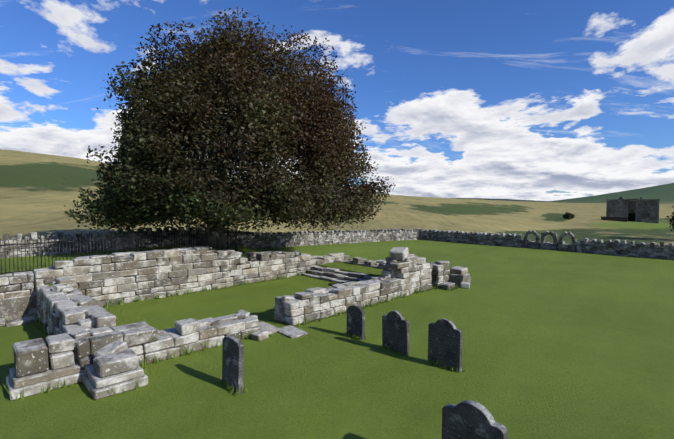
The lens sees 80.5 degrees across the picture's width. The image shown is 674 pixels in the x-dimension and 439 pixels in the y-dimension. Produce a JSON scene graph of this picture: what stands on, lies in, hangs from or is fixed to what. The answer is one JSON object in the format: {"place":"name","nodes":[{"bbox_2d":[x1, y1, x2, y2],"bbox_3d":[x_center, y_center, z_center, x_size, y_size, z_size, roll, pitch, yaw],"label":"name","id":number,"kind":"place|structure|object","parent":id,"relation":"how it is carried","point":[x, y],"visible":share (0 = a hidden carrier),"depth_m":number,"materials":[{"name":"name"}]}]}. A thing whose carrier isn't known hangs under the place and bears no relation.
{"place":"outdoors","nodes":[
{"label":"outdoors","id":0,"kind":"place"},
{"bbox_2d":[0,149,673,438],"bbox_3d":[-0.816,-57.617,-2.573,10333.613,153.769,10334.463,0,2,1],"label":"terrain","id":1,"kind":"structure","parent":0,"point":[556,344],"depth_m":12.82,"materials":[{"name":"green plant"}]},
{"bbox_2d":[0,223,237,274],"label":"iron railing","id":2,"kind":"object","parent":1,"relation":"on","point":[232,244],"visible":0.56,"depth_m":20.16,"materials":[{"name":"black metal"}]},
{"bbox_2d":[64,6,395,248],"bbox_3d":[-5.842,-5.814,27.577,19.386,16.291,19.849,0,2,1],"label":"beech","id":3,"kind":"object","parent":1,"relation":"on","point":[278,118],"depth_m":21.53,"materials":[{"name":"green plant"}]},
{"bbox_2d":[222,335,243,393],"bbox_3d":[-2.548,3.517,9.719,0.167,1.270,0.820,-2,3,-43],"label":"headstone","id":4,"kind":"object","parent":1,"relation":"on","point":[232,358],"visible":0.85,"depth_m":9.56,"materials":[{"name":"stone"}]},
{"bbox_2d":[0,246,470,400],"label":"ruined stone walls","id":5,"kind":"structure","parent":1,"relation":"on","point":[98,353],"depth_m":15.33,"materials":[{"name":"stone"}]},
{"bbox_2d":[3,271,471,401],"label":"grass tufts","id":6,"kind":"object","parent":1,"relation":"on","point":[45,335],"visible":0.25,"depth_m":13.18,"materials":[{"name":"green plant"}]},
{"bbox_2d":[0,226,673,259],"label":"boundary wall","id":7,"kind":"structure","parent":1,"relation":"on","point":[248,239],"depth_m":33.39,"materials":[{"name":"grey stone"}]},
{"bbox_2d":[318,262,382,276],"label":"grass platform","id":8,"kind":"structure","parent":1,"relation":"on","point":[370,271],"depth_m":24.10,"materials":[{"name":"green plant"}]},
{"bbox_2d":[347,305,364,339],"bbox_3d":[0.624,3.437,13.396,0.130,1.120,0.740,-2,3,-43],"label":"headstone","id":9,"kind":"object","parent":1,"relation":"on","point":[355,320],"visible":0.9,"depth_m":13.29,"materials":[{"name":"stone"}]},
{"bbox_2d":[382,310,408,354],"bbox_3d":[1.781,3.415,12.149,0.155,1.269,0.950,-2,3,-43],"label":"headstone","id":10,"kind":"object","parent":1,"relation":"on","point":[395,329],"visible":0.94,"depth_m":12.05,"materials":[{"name":"stone"}]},
{"bbox_2d":[428,318,462,372],"bbox_3d":[2.975,3.419,10.992,0.157,1.359,1.000,-2,3,-43],"label":"headstone","id":11,"kind":"object","parent":1,"relation":"on","point":[445,337],"visible":0.98,"depth_m":10.90,"materials":[{"name":"stone"}]},
{"bbox_2d":[442,400,507,438],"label":"headstone","id":12,"kind":"object","parent":1,"relation":"on","point":[468,419],"visible":1,"depth_m":6.32,"materials":[{"name":"stone"}]},
{"bbox_2d":[522,239,576,251],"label":"stone wall","id":13,"kind":"structure","parent":1,"relation":"on","point":[546,244],"depth_m":38.41,"materials":[{"name":"grey stone"}]},
{"bbox_2d":[523,230,576,251],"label":"window arches","id":14,"kind":"structure","parent":1,"relation":"on","point":[554,237],"depth_m":37.99,"materials":[{"name":"stone"}]},
{"bbox_2d":[562,212,574,218],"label":"moor bush","id":15,"kind":"object","parent":1,"relation":"on","point":[568,215],"visible":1,"depth_m":263.89,"materials":[{"name":"green plant"}]},
{"bbox_2d":[600,216,627,221],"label":"wall","id":16,"kind":"structure","parent":1,"relation":"on","point":[622,219],"depth_m":258.93,"materials":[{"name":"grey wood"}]},
{"bbox_2d":[606,196,659,222],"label":"ruined building","id":17,"kind":"structure","parent":1,"relation":"on","point":[621,207],"depth_m":294.68,"materials":[{"name":"stone"}]},
{"bbox_2d":[613,203,653,221],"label":"building openings","id":18,"kind":"object","parent":17,"relation":"attached to","point":[631,217],"visible":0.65,"depth_m":298.31,"materials":[{"name":"black"}]},
{"bbox_2d":[665,206,673,230],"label":"tree","id":19,"kind":"object","parent":1,"relation":"on","point":[672,219],"visible":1,"depth_m":100.03,"materials":[{"name":"green plant"}]},
{"bbox_2d":[0,0,673,200],"label":"sky","id":20,"kind":"structure","parent":0,"point":[536,100],"materials":[{"name":"blue"}]}
]}

